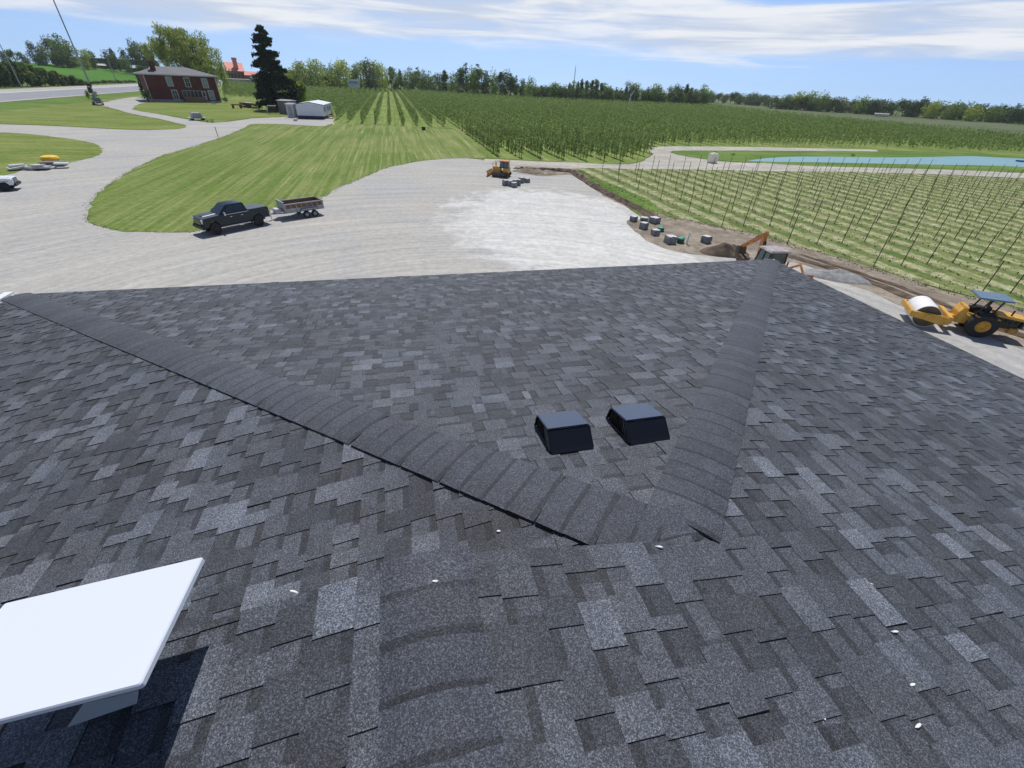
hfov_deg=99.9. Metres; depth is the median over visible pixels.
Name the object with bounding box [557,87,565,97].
bushy tree
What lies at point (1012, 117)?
broadleaf tree
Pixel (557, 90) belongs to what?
bushy tree
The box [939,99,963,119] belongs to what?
bushy tree
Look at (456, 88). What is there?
broadleaf tree
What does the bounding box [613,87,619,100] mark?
broadleaf tree
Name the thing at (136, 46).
broadleaf tree
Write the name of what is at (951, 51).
sky
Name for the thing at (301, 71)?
broadleaf tree
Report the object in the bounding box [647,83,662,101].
broadleaf tree
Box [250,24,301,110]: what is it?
spruce tree
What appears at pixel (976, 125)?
field
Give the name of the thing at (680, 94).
broadleaf tree
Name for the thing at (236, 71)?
house
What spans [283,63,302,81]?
bushy tree
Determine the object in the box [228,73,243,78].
window
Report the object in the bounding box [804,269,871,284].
gravel heap
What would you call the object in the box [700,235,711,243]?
limestone block
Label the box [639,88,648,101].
broadleaf tree
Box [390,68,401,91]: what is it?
broadleaf tree
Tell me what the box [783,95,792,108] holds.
broadleaf tree
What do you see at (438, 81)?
bushy tree
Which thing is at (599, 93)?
bushy tree
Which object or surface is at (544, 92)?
broadleaf tree
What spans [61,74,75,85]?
hedge shrub
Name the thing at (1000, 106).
broadleaf tree
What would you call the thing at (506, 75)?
broadleaf tree
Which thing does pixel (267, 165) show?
mown lawn
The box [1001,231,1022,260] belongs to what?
trellis post
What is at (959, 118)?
bushy tree
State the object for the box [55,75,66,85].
hedge shrub
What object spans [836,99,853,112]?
bushy tree
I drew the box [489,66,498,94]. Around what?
bushy tree
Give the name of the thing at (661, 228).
septic lid
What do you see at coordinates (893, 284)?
wheel rut ridge
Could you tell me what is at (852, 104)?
broadleaf tree
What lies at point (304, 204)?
dump trailer
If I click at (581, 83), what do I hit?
conifer tree
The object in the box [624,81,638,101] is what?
broadleaf tree
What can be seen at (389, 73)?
poplar tree
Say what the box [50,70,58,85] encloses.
hedge shrub
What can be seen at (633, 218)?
limestone block
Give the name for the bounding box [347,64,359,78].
broadleaf tree
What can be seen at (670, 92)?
broadleaf tree
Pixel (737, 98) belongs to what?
bushy tree
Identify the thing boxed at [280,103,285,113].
door
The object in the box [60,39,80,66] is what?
broadleaf tree
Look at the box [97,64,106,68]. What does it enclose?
field shed
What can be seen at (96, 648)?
panel antenna
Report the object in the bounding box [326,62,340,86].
bushy tree
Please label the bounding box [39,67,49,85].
hedge shrub
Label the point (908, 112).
bushy tree
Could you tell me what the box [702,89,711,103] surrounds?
bushy tree
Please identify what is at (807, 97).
broadleaf tree
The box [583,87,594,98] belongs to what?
bushy tree
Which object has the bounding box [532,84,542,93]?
broadleaf tree
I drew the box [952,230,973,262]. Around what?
trellis post
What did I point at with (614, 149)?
orchard tree
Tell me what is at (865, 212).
young hop plants
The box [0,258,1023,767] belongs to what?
roofed building
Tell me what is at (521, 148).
orchard tree
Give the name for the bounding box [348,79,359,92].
orchard sign
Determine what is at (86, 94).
yard shrub
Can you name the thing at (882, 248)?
trellis post
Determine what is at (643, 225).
limestone block
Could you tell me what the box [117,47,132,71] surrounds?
broadleaf tree
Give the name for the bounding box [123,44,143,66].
broadleaf tree
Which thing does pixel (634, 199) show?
grass patch
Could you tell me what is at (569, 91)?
bushy tree
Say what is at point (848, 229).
trellis post
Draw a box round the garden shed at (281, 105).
[277,99,296,113]
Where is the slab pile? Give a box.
[6,162,68,169]
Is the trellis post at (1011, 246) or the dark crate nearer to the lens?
the trellis post at (1011, 246)
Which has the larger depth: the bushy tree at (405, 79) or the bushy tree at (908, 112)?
the bushy tree at (405, 79)
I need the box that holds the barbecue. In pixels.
[267,105,276,111]
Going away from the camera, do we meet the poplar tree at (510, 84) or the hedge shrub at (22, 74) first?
the hedge shrub at (22, 74)
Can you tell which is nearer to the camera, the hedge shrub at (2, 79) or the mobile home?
the mobile home
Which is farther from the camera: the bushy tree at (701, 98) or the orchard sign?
the bushy tree at (701, 98)
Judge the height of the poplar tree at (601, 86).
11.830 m
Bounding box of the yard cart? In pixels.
[187,112,205,120]
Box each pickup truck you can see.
[0,176,21,190]
[192,200,270,234]
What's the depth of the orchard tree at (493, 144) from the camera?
69.50 m
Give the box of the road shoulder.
[0,80,221,101]
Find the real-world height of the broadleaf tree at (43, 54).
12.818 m
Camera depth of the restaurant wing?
337.53 m
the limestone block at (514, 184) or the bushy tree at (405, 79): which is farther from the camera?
the bushy tree at (405, 79)
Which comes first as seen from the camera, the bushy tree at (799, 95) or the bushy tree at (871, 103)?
the bushy tree at (871, 103)
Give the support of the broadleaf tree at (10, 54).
on the crop field hill
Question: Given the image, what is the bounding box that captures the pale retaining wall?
[223,78,252,83]
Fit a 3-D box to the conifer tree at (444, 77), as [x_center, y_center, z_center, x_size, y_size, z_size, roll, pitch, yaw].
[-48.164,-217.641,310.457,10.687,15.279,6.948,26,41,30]
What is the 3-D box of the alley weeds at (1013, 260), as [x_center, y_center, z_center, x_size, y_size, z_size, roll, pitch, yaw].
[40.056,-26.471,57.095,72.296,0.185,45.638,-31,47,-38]
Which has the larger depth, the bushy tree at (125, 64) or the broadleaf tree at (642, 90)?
the bushy tree at (125, 64)
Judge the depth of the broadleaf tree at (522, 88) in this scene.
295.44 m
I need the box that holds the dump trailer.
[269,196,323,218]
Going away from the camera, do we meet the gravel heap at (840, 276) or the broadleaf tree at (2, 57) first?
the gravel heap at (840, 276)
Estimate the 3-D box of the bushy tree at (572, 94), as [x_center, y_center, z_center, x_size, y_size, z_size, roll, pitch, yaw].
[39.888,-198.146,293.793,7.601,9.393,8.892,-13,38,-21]
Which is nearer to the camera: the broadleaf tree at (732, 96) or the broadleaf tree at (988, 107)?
the broadleaf tree at (988, 107)
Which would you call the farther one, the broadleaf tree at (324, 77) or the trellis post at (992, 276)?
the broadleaf tree at (324, 77)
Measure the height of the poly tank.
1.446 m
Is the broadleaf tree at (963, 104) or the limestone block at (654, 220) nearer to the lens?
the limestone block at (654, 220)
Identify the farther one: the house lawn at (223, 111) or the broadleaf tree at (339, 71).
the broadleaf tree at (339, 71)
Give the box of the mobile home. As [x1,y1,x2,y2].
[295,100,333,118]
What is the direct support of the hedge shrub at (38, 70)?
on the ground at (389, 86)
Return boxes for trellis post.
[787,212,799,243]
[841,214,854,243]
[864,213,878,241]
[873,231,891,266]
[900,234,918,265]
[926,232,946,264]
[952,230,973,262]
[977,231,998,261]
[982,261,1003,290]
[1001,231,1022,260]
[1010,274,1023,293]
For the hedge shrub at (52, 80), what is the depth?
194.02 m
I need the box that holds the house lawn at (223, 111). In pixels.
[132,100,287,121]
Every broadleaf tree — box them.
[0,51,9,60]
[4,48,18,59]
[14,51,27,62]
[24,40,42,64]
[36,34,60,65]
[36,45,51,65]
[46,33,74,67]
[51,51,64,66]
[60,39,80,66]
[63,53,76,67]
[76,49,90,68]
[83,48,99,68]
[100,49,116,69]
[108,54,121,71]
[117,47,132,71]
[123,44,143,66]
[126,37,144,69]
[293,59,310,87]
[304,58,327,87]
[304,65,316,85]
[318,63,332,86]
[326,62,347,86]
[335,57,352,87]
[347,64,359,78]
[348,61,366,88]
[360,57,378,89]
[361,60,385,90]
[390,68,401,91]
[406,66,418,89]
[413,67,422,89]
[427,74,437,90]
[453,72,462,93]
[456,62,469,94]
[476,71,496,95]
[498,68,510,95]
[512,75,520,95]
[517,78,526,96]
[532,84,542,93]
[541,85,549,100]
[569,80,577,97]
[602,82,612,100]
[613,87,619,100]
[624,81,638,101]
[627,82,642,100]
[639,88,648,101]
[644,87,653,101]
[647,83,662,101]
[661,89,669,102]
[666,85,676,103]
[669,83,685,102]
[675,86,684,102]
[699,83,713,102]
[709,92,717,102]
[715,93,722,101]
[720,94,728,103]
[728,92,735,102]
[730,91,740,102]
[742,93,753,104]
[761,94,770,105]
[764,95,780,108]
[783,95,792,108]
[787,98,798,109]
[796,94,811,108]
[847,99,857,112]
[856,98,872,113]
[868,98,890,113]
[881,100,894,113]
[887,101,899,115]
[893,98,912,114]
[905,100,920,116]
[912,99,931,116]
[915,96,930,116]
[917,102,931,117]
[934,105,946,117]
[957,103,968,110]
[972,103,994,121]
[989,107,1007,121]
[992,103,1010,122]
[998,105,1012,122]
[1004,103,1023,123]
[1014,108,1023,123]
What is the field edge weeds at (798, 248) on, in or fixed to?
on the trellis field at (1006, 283)
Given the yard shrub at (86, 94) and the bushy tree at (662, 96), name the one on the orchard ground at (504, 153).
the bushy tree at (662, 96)
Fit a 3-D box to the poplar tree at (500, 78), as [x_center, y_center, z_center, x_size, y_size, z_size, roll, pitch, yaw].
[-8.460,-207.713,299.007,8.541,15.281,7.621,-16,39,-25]
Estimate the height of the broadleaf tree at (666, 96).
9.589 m
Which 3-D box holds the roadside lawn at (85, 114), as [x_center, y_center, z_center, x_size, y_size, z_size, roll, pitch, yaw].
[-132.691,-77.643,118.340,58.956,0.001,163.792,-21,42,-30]
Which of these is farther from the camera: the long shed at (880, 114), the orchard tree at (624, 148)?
the long shed at (880, 114)
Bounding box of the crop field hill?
[24,63,137,82]
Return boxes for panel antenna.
[0,558,204,726]
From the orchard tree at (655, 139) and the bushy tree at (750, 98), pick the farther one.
the bushy tree at (750, 98)
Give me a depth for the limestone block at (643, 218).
37.91 m
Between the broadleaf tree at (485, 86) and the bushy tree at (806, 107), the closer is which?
the broadleaf tree at (485, 86)
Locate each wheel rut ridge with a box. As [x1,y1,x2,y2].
[788,254,1023,338]
[799,254,1023,330]
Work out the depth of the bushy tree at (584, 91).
293.79 m
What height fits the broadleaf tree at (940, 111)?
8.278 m
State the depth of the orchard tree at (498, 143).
66.69 m
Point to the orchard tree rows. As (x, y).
(551, 112)
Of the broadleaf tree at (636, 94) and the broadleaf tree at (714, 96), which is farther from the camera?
the broadleaf tree at (714, 96)
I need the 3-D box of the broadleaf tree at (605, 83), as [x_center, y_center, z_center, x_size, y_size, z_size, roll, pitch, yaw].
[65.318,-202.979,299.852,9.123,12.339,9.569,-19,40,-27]
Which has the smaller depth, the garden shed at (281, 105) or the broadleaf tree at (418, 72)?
the garden shed at (281, 105)
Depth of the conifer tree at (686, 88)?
309.35 m
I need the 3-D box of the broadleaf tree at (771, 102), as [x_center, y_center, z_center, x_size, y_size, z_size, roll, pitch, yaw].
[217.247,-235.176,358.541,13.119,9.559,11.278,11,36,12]
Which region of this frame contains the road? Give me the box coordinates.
[0,81,222,100]
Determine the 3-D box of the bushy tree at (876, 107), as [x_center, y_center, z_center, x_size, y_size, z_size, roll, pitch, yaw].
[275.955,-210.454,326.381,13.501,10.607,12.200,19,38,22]
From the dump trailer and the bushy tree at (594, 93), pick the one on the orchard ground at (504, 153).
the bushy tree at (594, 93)
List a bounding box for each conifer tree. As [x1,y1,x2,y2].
[135,43,158,68]
[397,69,403,90]
[440,69,448,90]
[579,78,583,95]
[684,83,690,95]
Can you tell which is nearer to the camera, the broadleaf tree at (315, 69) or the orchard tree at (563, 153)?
the orchard tree at (563, 153)
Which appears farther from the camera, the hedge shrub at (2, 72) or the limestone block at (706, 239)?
the hedge shrub at (2, 72)
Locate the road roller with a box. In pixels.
[901,290,1023,337]
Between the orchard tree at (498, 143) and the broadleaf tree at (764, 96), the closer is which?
the orchard tree at (498, 143)
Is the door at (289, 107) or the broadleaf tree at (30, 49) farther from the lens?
the broadleaf tree at (30, 49)
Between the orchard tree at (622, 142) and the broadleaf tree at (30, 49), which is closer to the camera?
the orchard tree at (622, 142)
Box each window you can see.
[165,76,173,85]
[171,90,179,99]
[183,77,191,86]
[201,78,208,87]
[207,90,215,99]
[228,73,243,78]
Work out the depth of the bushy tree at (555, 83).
289.99 m
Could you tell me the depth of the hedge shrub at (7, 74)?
172.22 m
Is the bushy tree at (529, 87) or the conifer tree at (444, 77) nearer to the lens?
the bushy tree at (529, 87)
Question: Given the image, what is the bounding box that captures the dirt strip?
[514,166,1023,348]
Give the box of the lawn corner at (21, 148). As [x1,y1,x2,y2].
[0,132,102,175]
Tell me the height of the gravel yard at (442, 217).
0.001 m
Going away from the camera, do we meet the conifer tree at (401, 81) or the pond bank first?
the pond bank
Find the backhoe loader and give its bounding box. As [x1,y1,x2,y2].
[735,231,813,277]
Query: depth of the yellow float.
49.33 m
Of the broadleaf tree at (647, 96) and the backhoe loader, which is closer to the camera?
the backhoe loader
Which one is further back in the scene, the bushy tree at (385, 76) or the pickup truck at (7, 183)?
the bushy tree at (385, 76)
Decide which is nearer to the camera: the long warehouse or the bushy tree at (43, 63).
the bushy tree at (43, 63)
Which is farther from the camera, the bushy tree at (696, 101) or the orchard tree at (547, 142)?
the bushy tree at (696, 101)
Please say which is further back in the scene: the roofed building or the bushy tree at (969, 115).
the bushy tree at (969, 115)
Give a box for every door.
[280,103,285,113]
[287,106,292,115]
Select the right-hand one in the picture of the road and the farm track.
the farm track
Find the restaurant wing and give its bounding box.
[244,71,255,78]
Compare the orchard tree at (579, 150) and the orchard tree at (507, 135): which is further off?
the orchard tree at (507, 135)
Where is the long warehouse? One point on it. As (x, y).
(100, 60)
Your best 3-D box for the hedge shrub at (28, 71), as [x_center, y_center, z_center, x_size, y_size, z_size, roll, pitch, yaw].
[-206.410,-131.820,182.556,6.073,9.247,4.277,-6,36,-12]
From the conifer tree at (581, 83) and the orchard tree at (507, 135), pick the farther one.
the conifer tree at (581, 83)
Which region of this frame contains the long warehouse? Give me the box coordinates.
[49,56,159,69]
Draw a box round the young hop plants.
[599,170,1023,297]
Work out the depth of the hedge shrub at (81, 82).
211.00 m
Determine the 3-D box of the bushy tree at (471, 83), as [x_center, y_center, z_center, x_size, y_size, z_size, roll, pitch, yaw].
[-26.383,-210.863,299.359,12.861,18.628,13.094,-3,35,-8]
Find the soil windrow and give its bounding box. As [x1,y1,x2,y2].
[513,167,657,216]
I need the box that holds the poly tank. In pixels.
[707,152,718,162]
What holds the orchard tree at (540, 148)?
on the orchard ground at (504, 153)
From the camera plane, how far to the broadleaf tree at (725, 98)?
443.70 m
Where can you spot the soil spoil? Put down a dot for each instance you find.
(535, 171)
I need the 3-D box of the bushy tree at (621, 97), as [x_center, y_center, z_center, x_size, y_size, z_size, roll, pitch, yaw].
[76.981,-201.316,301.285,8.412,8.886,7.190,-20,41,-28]
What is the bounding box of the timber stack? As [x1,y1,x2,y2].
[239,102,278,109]
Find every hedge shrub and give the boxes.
[0,62,10,86]
[0,73,4,86]
[1,60,19,86]
[2,60,25,86]
[2,64,13,86]
[6,58,23,84]
[14,60,37,86]
[15,62,33,85]
[25,64,46,85]
[27,65,43,85]
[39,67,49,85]
[45,71,58,85]
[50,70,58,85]
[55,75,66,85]
[59,74,69,85]
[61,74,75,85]
[77,78,85,84]
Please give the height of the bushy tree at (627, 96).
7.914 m
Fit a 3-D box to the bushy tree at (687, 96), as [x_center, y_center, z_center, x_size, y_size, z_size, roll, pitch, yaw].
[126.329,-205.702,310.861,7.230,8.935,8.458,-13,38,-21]
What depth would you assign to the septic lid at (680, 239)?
32.76 m
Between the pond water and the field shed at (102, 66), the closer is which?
the pond water
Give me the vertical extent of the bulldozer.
1.804 m
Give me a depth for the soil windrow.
47.49 m
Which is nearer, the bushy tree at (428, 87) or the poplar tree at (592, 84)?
the poplar tree at (592, 84)
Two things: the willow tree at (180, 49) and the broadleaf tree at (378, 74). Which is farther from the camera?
the broadleaf tree at (378, 74)
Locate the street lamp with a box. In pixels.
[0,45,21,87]
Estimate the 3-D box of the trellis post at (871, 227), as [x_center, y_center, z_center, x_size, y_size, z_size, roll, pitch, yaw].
[28.802,-12.528,34.508,0.065,2.293,0.070,3,34,1]
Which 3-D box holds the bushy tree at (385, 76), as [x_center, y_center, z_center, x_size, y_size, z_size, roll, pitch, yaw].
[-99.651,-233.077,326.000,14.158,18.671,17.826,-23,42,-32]
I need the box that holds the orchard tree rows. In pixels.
[221,81,1023,151]
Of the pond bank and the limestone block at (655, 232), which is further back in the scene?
the pond bank
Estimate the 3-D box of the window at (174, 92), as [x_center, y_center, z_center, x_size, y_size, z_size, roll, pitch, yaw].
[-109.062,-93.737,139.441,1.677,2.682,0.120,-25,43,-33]
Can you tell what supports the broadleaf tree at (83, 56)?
on the crop field hill
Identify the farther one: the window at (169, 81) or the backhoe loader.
the window at (169, 81)
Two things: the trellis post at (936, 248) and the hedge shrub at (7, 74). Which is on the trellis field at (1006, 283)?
the trellis post at (936, 248)
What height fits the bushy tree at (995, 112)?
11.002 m
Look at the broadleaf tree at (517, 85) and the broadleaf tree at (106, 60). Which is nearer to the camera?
the broadleaf tree at (517, 85)
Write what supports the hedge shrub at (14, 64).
on the ground at (389, 86)
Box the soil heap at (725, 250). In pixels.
[700,242,749,257]
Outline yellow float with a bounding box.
[39,155,59,160]
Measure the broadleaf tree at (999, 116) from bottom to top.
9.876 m
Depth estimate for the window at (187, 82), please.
139.86 m
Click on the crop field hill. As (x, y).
(98, 74)
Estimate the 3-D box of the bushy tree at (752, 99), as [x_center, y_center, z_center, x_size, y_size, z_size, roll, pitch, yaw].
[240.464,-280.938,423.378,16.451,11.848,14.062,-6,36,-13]
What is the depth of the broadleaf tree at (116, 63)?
336.96 m
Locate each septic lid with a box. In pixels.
[657,226,664,231]
[677,236,685,243]
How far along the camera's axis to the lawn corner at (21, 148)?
56.41 m
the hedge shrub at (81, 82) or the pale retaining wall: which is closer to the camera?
the hedge shrub at (81, 82)
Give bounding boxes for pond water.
[749,156,1023,166]
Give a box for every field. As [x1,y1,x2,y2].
[577,168,1023,308]
[708,101,1023,134]
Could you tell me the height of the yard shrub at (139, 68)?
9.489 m
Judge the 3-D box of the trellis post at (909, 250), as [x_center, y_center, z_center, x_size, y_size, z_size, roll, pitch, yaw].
[27.608,-9.290,29.882,0.072,2.209,0.066,-7,36,-14]
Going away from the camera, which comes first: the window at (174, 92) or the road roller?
the road roller
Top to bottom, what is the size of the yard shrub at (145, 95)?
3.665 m
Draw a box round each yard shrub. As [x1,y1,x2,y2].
[84,90,90,98]
[134,65,143,92]
[139,88,152,101]
[291,78,306,101]
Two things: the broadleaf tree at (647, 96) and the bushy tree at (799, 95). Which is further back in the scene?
the bushy tree at (799, 95)
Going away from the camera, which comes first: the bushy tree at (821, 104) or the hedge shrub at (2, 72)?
the hedge shrub at (2, 72)
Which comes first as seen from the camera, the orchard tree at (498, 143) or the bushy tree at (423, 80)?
the orchard tree at (498, 143)
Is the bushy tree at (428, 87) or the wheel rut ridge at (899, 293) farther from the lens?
the bushy tree at (428, 87)
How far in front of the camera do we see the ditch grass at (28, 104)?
119.95 m
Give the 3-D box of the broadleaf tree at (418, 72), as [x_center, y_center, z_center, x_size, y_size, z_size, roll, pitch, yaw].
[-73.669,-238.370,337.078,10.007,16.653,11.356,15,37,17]
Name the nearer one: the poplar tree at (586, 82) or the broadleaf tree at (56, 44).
the poplar tree at (586, 82)
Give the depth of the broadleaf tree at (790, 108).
352.24 m
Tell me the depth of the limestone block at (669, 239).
32.49 m
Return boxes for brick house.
[133,61,221,102]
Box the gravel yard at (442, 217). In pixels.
[0,97,1023,378]
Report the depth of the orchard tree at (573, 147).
70.61 m
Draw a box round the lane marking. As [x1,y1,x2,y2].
[6,81,216,92]
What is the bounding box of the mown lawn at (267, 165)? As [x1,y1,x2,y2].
[87,124,487,231]
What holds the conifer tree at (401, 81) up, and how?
on the orchard ground at (504, 153)
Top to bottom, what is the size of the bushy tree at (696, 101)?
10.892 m
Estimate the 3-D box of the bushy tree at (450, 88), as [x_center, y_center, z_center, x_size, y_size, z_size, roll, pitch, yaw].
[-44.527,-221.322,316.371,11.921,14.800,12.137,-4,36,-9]
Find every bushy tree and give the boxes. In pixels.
[33,54,48,65]
[116,56,133,72]
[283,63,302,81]
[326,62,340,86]
[372,63,389,90]
[399,71,409,90]
[418,70,427,90]
[423,71,432,90]
[433,72,443,92]
[446,72,458,93]
[465,65,482,94]
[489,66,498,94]
[523,77,536,99]
[532,85,542,98]
[545,84,555,100]
[546,81,561,98]
[550,84,560,99]
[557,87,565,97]
[559,84,573,98]
[566,87,575,100]
[574,86,584,99]
[578,85,588,99]
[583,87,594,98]
[589,89,597,100]
[594,87,601,99]
[601,88,613,100]
[606,91,616,101]
[617,90,626,101]
[623,92,629,103]
[640,92,647,101]
[650,90,659,103]
[657,92,665,101]
[677,92,687,104]
[683,92,691,106]
[687,88,698,103]
[692,90,700,104]
[698,91,706,104]
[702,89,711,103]
[733,93,744,104]
[745,93,756,104]
[748,92,762,105]
[753,94,766,105]
[773,96,786,108]
[778,93,795,109]
[789,90,808,109]
[799,90,820,110]
[800,95,819,110]
[813,90,834,111]
[830,96,847,112]
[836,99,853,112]
[849,95,871,113]
[864,100,879,114]
[869,98,885,114]
[899,99,920,116]
[920,99,945,118]
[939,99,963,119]
[948,105,963,119]
[955,101,985,119]
[962,104,988,121]
[982,103,1006,121]
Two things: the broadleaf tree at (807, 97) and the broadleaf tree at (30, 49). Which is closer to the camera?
the broadleaf tree at (30, 49)
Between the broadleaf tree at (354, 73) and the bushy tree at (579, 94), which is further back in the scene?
the broadleaf tree at (354, 73)
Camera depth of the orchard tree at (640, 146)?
74.66 m
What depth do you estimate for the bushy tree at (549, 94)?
289.43 m
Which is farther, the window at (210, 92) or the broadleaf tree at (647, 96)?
the broadleaf tree at (647, 96)
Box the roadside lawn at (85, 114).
[0,92,184,129]
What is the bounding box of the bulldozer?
[486,160,511,177]
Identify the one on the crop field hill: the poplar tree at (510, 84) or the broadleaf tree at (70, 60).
the broadleaf tree at (70, 60)
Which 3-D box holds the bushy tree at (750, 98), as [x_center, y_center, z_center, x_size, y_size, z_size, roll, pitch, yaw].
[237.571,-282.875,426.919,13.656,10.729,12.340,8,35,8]
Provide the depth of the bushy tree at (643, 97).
303.57 m
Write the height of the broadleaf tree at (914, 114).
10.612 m
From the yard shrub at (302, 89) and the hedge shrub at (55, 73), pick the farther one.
the hedge shrub at (55, 73)
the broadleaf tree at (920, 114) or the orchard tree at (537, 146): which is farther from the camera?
the broadleaf tree at (920, 114)
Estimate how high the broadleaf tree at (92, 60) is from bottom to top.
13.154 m
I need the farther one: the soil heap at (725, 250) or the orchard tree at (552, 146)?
the orchard tree at (552, 146)
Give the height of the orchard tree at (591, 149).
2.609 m
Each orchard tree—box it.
[491,133,495,152]
[496,137,500,152]
[499,127,503,145]
[505,129,510,146]
[519,137,524,157]
[535,135,539,153]
[538,136,544,157]
[545,133,549,151]
[549,138,553,153]
[557,139,561,153]
[561,141,566,159]
[571,138,577,155]
[578,137,583,157]
[590,139,594,155]
[603,142,608,159]
[611,139,614,153]
[612,140,618,156]
[615,141,620,157]
[620,134,625,153]
[620,144,625,160]
[638,138,643,154]
[641,138,647,154]
[649,137,653,152]
[653,129,658,145]
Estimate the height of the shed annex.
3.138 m
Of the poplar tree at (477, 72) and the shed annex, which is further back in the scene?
the poplar tree at (477, 72)
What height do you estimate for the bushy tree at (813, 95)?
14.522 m
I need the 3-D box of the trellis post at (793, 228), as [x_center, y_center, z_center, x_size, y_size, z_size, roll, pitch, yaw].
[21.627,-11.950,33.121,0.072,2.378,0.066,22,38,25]
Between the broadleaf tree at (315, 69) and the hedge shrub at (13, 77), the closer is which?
the hedge shrub at (13, 77)
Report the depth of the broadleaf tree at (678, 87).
307.95 m
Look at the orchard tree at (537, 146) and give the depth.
68.53 m
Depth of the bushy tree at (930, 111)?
299.29 m
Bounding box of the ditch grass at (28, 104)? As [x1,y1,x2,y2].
[0,92,140,110]
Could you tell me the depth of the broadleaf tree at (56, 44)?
320.43 m
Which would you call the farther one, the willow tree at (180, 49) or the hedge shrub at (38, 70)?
the hedge shrub at (38, 70)
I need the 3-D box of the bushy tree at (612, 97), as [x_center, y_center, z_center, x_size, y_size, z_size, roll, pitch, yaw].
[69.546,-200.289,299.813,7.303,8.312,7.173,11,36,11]
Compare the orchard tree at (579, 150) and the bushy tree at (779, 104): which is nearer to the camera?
the orchard tree at (579, 150)
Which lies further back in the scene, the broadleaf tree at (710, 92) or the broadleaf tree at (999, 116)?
the broadleaf tree at (710, 92)
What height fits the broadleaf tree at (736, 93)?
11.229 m
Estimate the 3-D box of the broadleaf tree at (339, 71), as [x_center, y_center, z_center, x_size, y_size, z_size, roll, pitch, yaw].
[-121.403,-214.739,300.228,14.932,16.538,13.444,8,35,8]
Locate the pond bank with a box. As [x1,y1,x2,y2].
[670,150,1023,172]
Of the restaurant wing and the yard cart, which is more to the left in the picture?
the yard cart
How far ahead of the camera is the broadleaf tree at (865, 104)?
328.14 m
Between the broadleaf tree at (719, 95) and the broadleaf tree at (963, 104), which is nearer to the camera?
the broadleaf tree at (963, 104)
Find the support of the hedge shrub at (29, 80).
on the ground at (389, 86)
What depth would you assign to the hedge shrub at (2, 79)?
169.98 m
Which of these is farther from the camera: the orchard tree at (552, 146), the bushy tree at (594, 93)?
the bushy tree at (594, 93)
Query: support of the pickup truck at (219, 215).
on the gravel yard at (442, 217)
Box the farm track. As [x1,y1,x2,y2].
[484,146,1023,177]
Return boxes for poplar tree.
[386,66,394,90]
[470,64,482,96]
[494,72,505,95]
[506,73,514,95]
[584,80,589,89]
[589,80,594,96]
[594,79,599,90]
[599,83,606,97]
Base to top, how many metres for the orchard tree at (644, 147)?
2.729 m
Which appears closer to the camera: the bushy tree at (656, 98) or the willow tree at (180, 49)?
the willow tree at (180, 49)
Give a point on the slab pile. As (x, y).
(22, 166)
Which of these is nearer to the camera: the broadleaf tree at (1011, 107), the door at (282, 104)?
the door at (282, 104)
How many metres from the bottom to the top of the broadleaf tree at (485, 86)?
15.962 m
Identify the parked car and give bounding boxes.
[91,97,103,104]
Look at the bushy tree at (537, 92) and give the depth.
289.00 m
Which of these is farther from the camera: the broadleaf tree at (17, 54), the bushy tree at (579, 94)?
the broadleaf tree at (17, 54)
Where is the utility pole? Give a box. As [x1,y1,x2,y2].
[53,0,95,96]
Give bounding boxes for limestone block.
[502,179,507,185]
[511,182,517,187]
[629,215,637,221]
[639,221,648,229]
[640,216,647,221]
[648,216,660,223]
[651,228,660,235]
[663,234,677,244]
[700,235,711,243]
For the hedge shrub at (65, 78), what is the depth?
201.50 m
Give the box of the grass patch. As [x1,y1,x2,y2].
[588,178,658,211]
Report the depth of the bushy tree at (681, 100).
309.45 m
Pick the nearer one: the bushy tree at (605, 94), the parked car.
the parked car
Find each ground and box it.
[0,69,1023,308]
[218,85,1023,163]
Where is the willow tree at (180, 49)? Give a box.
[136,21,231,92]
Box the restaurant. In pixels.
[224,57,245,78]
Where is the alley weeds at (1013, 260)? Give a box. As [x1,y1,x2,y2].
[602,170,1023,303]
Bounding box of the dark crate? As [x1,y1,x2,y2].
[38,160,65,165]
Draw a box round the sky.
[0,0,1023,109]
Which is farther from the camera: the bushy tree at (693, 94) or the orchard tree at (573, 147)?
the bushy tree at (693, 94)
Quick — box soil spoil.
[513,168,556,174]
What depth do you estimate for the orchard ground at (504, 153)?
104.82 m
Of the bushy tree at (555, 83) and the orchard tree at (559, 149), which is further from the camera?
the bushy tree at (555, 83)
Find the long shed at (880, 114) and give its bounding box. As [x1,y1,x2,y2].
[874,113,888,116]
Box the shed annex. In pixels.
[285,103,297,117]
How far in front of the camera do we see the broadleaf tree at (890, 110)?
321.02 m
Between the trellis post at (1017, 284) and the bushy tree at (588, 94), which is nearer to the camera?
the trellis post at (1017, 284)
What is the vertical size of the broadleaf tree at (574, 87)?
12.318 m
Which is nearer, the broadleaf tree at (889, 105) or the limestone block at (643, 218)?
the limestone block at (643, 218)
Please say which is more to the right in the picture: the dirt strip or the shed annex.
the dirt strip
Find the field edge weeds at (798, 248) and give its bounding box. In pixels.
[575,169,1022,310]

